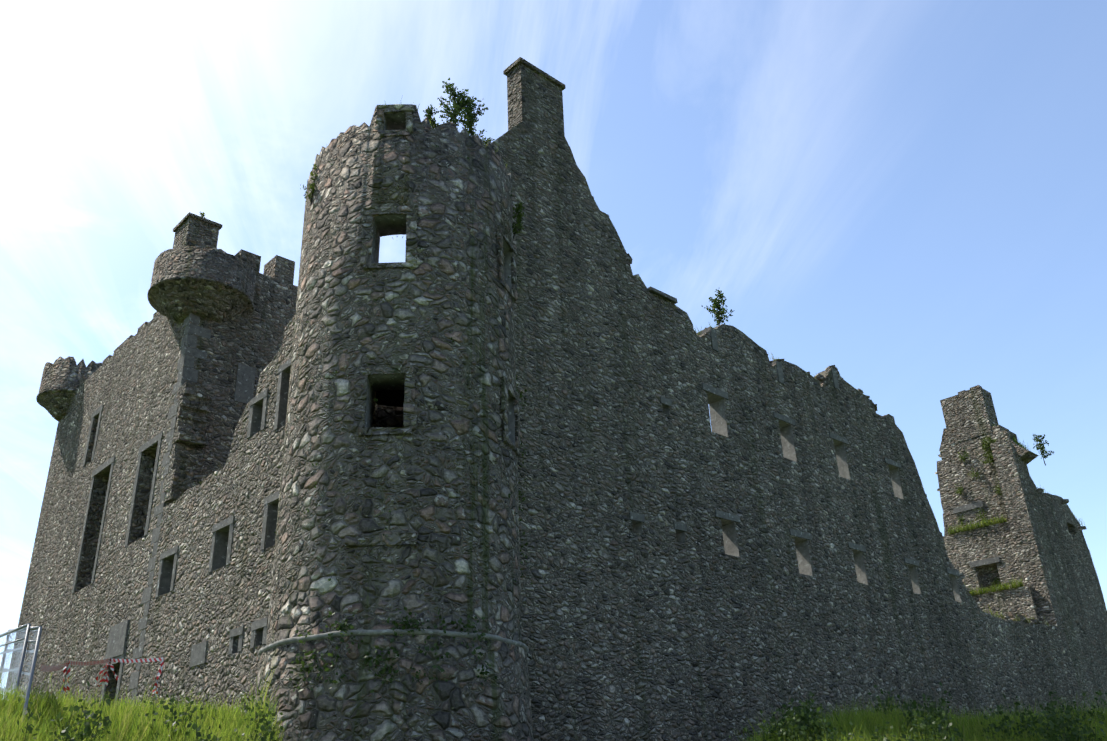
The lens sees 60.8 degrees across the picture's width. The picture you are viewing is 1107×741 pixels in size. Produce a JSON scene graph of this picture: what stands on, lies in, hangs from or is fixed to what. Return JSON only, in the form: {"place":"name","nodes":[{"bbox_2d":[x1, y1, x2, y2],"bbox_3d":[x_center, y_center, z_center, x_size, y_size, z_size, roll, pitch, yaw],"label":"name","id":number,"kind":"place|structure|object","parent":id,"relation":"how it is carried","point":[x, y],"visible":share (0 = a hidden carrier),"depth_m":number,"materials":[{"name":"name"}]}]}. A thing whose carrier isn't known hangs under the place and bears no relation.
{"place":"outdoors","nodes":[
{"label":"outdoors","id":0,"kind":"place"},
{"bbox_2d":[0,627,26,697],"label":"fence","id":1,"kind":"object","parent":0,"point":[12,651],"visible":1,"depth_m":12.53,"materials":[{"name":"silver metal"}]},
{"bbox_2d":[0,630,36,708],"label":"fence","id":2,"kind":"object","parent":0,"point":[29,652],"visible":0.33,"depth_m":11.70,"materials":[{"name":"silver metal"}]},
{"bbox_2d":[62,656,164,702],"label":"barrier posts","id":3,"kind":"object","parent":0,"point":[108,671],"visible":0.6,"depth_m":21.07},
{"bbox_2d":[72,313,255,704],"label":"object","id":4,"kind":"object","parent":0,"point":[118,633],"visible":0.44,"depth_m":31.10,"materials":[{"name":"grey stone"}]},
{"bbox_2d":[78,212,297,386],"bbox_3d":[-12.271,-1.249,40.717,11.404,3.710,11.838,20,-33,-39],"label":"parapet stonework","id":5,"kind":"object","parent":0,"point":[275,287],"visible":0.17,"depth_m":35.06,"materials":[{"name":"grey stone"}]},
{"bbox_2d":[242,664,285,740],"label":"weeds","id":6,"kind":"object","parent":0,"point":[264,707],"visible":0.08,"depth_m":14.84,"materials":[{"name":"green plant"}]},
{"bbox_2d":[300,164,316,204],"bbox_3d":[-6.123,-4.649,23.884,0.636,1.344,0.523,20,-33,-39],"label":"plant","id":7,"kind":"object","parent":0,"point":[309,195],"depth_m":23.80,"materials":[{"name":"green plant"}]},
{"bbox_2d":[326,95,506,164],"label":"grass tufts","id":8,"kind":"object","parent":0,"point":[458,130],"visible":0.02,"depth_m":23.91,"materials":[{"name":"green plant"}]},
{"bbox_2d":[423,104,439,128],"bbox_3d":[-3.114,-6.368,24.238,0.542,1.132,0.551,20,-33,-39],"label":"shrub","id":9,"kind":"object","parent":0,"point":[429,114],"depth_m":24.24,"materials":[{"name":"green plant"}]},
{"bbox_2d":[345,104,519,546],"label":"window surrounds","id":10,"kind":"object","parent":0,"point":[361,373],"depth_m":21.65,"materials":[{"name":"grey stone"}]},
{"bbox_2d":[438,78,478,128],"bbox_3d":[-2.497,-6.818,24.548,1.192,2.259,1.146,20,-33,-39],"label":"shrub","id":11,"kind":"object","parent":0,"point":[459,104],"depth_m":24.58,"materials":[{"name":"green plant"}]},
{"bbox_2d":[460,96,487,138],"bbox_3d":[-2.223,-6.404,24.968,0.891,1.950,1.290,3,-25,-12],"label":"shrub","id":12,"kind":"object","parent":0,"point":[470,116],"depth_m":24.72,"materials":[{"name":"green plant"}]},
{"bbox_2d":[482,137,495,150],"bbox_3d":[-1.746,-5.783,25.043,0.499,1.047,0.596,20,-33,-39],"label":"shrub","id":13,"kind":"object","parent":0,"point":[487,141],"depth_m":25.07,"materials":[{"name":"green plant"}]},
{"bbox_2d":[512,202,525,238],"bbox_3d":[-0.952,-3.992,25.382,0.510,1.240,0.572,20,-33,-39],"label":"plant","id":14,"kind":"object","parent":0,"point":[519,219],"depth_m":25.38,"materials":[{"name":"green plant"}]},
{"bbox_2d":[0,0,1106,694],"label":"sky","id":15,"kind":"structure","parent":0,"point":[908,198],"materials":[{"name":"blue"}]},
{"bbox_2d":[17,681,1106,740],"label":"nettles","id":16,"kind":"object","parent":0,"point":[802,723],"depth_m":13.16,"materials":[{"name":"green plant"}]},
{"bbox_2d":[182,321,1048,624],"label":"stones","id":17,"kind":"object","parent":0,"point":[876,407],"visible":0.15,"depth_m":40.38,"materials":[{"name":"grey stone"}]},
{"bbox_2d":[702,289,734,325],"bbox_3d":[5.826,-2.090,33.470,1.120,1.791,0.983,20,-33,-39],"label":"shrub","id":18,"kind":"object","parent":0,"point":[722,312],"depth_m":33.51,"materials":[{"name":"green plant"}]},
{"bbox_2d":[647,286,838,389],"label":"castle wall","id":19,"kind":"structure","parent":0,"point":[713,336],"depth_m":32.13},
{"bbox_2d":[955,439,1009,587],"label":"weeds","id":20,"kind":"object","parent":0,"point":[996,581],"depth_m":49.57,"materials":[{"name":"green plant"}]},
{"bbox_2d":[980,436,997,464],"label":"climbing plant","id":21,"kind":"object","parent":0,"point":[989,441],"depth_m":49.47,"materials":[{"name":"green plant"}]},
{"bbox_2d":[1033,434,1053,465],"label":"shrub","id":22,"kind":"object","parent":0,"point":[1041,447],"depth_m":52.34,"materials":[{"name":"green plant"}]},
{"bbox_3d":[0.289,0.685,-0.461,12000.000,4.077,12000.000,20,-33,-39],"label":"ground","id":23,"kind":"structure","parent":0,"visible":0},
{"bbox_2d":[0,623,30,699],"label":"fence frame","id":24,"kind":"object","parent":23,"relation":"on","point":[28,626],"visible":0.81,"depth_m":11.79,"materials":[{"name":"silver metal"}]},
{"bbox_2d":[0,626,41,718],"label":"fence frame","id":25,"kind":"object","parent":23,"relation":"on","point":[39,629],"visible":0.6,"depth_m":11.10,"materials":[{"name":"silver metal"}]},
{"bbox_2d":[40,657,164,696],"bbox_3d":[-8.123,5.219,16.820,1.561,1.904,12.385,6,-26,-17],"label":"tape","id":26,"kind":"object","parent":23,"relation":"on","point":[104,679],"visible":0.98,"depth_m":21.14,"materials":[{"name":"red plastic"}]},
{"bbox_2d":[4,300,294,706],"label":"keep","id":27,"kind":"structure","parent":23,"relation":"on","point":[131,383],"depth_m":33.08,"materials":[{"name":"stone"}]},
{"bbox_2d":[36,356,101,420],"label":"corner turret","id":28,"kind":"object","parent":27,"relation":"attached to","point":[61,378],"visible":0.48,"depth_m":40.31,"materials":[{"name":"stone"}]},
{"bbox_2d":[161,382,212,503],"bbox_3d":[-11.678,2.364,30.162,0.939,3.941,0.826,20,-33,-39],"label":"broken wall edge","id":29,"kind":"object","parent":27,"relation":"attached to","point":[190,441],"visible":0.92,"depth_m":30.01,"materials":[{"name":"stone"}]},
{"bbox_2d":[147,245,255,323],"bbox_3d":[-12.291,-2.587,33.024,3.510,2.114,3.510,20,-33,-39],"label":"turret","id":30,"kind":"object","parent":27,"relation":"attached to","point":[215,284],"visible":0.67,"depth_m":31.91,"materials":[{"name":"stone"}]},
{"bbox_2d":[136,315,375,717],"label":"wall","id":31,"kind":"structure","parent":23,"relation":"on","point":[199,603],"depth_m":25.14,"materials":[{"name":"stone"}]},
{"bbox_2d":[155,359,290,666],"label":"window surrounds","id":32,"kind":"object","parent":31,"relation":"attached to","point":[198,653],"depth_m":24.87,"materials":[{"name":"grey stone"}]},
{"bbox_2d":[253,104,533,740],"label":"tower","id":33,"kind":"structure","parent":23,"relation":"on","point":[456,517],"depth_m":20.21,"materials":[{"name":"stone"}]},
{"bbox_2d":[376,390,403,406],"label":"tower floor","id":34,"kind":"structure","parent":33,"relation":"on","point":[395,398],"depth_m":24.50,"materials":[{"name":"black"}]},
{"bbox_2d":[289,606,496,695],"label":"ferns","id":35,"kind":"object","parent":33,"relation":"on","point":[396,624],"visible":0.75,"depth_m":17.99,"materials":[{"name":"green plant"}]},
{"bbox_2d":[258,629,528,658],"bbox_3d":[-3.444,6.217,20.636,5.784,0.160,5.777,20,-33,-39],"label":"string course","id":36,"kind":"object","parent":33,"relation":"on","point":[384,632],"visible":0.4,"depth_m":18.28,"materials":[{"name":"grey stone"}]},
{"bbox_2d":[274,145,524,606],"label":"wall weeds","id":37,"kind":"object","parent":33,"relation":"attached to","point":[394,372],"depth_m":21.11,"materials":[{"name":"green plant"}]},
{"bbox_2d":[516,375,532,583],"bbox_3d":[-1.037,2.478,23.459,0.997,5.724,0.859,20,-33,-39],"label":"ivy","id":38,"kind":"object","parent":33,"relation":"attached to","point":[523,498],"visible":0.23,"depth_m":23.25,"materials":[{"name":"green plant"}]},
{"bbox_2d":[0,670,1106,740],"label":"grass","id":39,"kind":"structure","parent":23,"relation":"on","point":[126,719],"depth_m":12.47,"materials":[{"name":"green plant"}]},
{"bbox_2d":[491,122,1077,740],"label":"long wall","id":40,"kind":"structure","parent":23,"relation":"on","point":[705,626],"depth_m":28.58,"materials":[{"name":"stone"}]},
{"bbox_2d":[503,57,566,181],"bbox_3d":[-0.535,-7.706,29.665,1.960,3.845,0.820,20,-33,-39],"label":"chimney","id":41,"kind":"object","parent":40,"relation":"on","point":[535,100],"visible":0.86,"depth_m":29.42,"materials":[{"name":"stone"}]},
{"bbox_2d":[202,197,1078,624],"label":"loose stones","id":42,"kind":"object","parent":40,"relation":"on","point":[962,577],"visible":0.15,"depth_m":38.97,"materials":[{"name":"grey stone"}]},
{"bbox_2d":[629,383,958,576],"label":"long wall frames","id":43,"kind":"structure","parent":40,"relation":"attached to","point":[677,526],"depth_m":31.37,"materials":[{"name":"grey stone"}]},
{"bbox_2d":[937,425,1038,591],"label":"gable","id":44,"kind":"structure","parent":23,"relation":"on","point":[952,470],"depth_m":49.87,"materials":[{"name":"stone"}]},
{"bbox_2d":[940,385,998,443],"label":"chimney","id":45,"kind":"object","parent":44,"relation":"on","point":[970,413],"visible":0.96,"depth_m":51.01,"materials":[{"name":"stone"}]},
{"bbox_2d":[935,443,1086,529],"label":"loose stones","id":46,"kind":"object","parent":44,"relation":"attached to","point":[1039,491],"visible":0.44,"depth_m":47.68,"materials":[{"name":"grey stone"}]},
{"bbox_2d":[943,521,1039,622],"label":"gable","id":47,"kind":"structure","parent":23,"relation":"on","point":[964,549],"depth_m":47.34,"materials":[{"name":"stone"}]},
{"bbox_2d":[953,501,999,567],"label":"lintels","id":48,"kind":"object","parent":47,"relation":"on","point":[971,506],"visible":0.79,"depth_m":49.06,"materials":[{"name":"grey stone"}]},
{"bbox_2d":[947,512,1023,595],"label":"ledge grass","id":49,"kind":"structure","parent":47,"relation":"on","point":[973,526],"depth_m":47.72,"materials":[{"name":"green plant"}]},
{"bbox_2d":[990,438,1106,713],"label":"wall","id":50,"kind":"structure","parent":23,"relation":"on","point":[1059,574],"depth_m":47.06,"materials":[{"name":"stone"}]},
{"bbox_2d":[990,422,1084,525],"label":"tufts","id":51,"kind":"object","parent":50,"relation":"on","point":[1014,440],"visible":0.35,"depth_m":49.33,"materials":[{"name":"green plant"}]}
]}

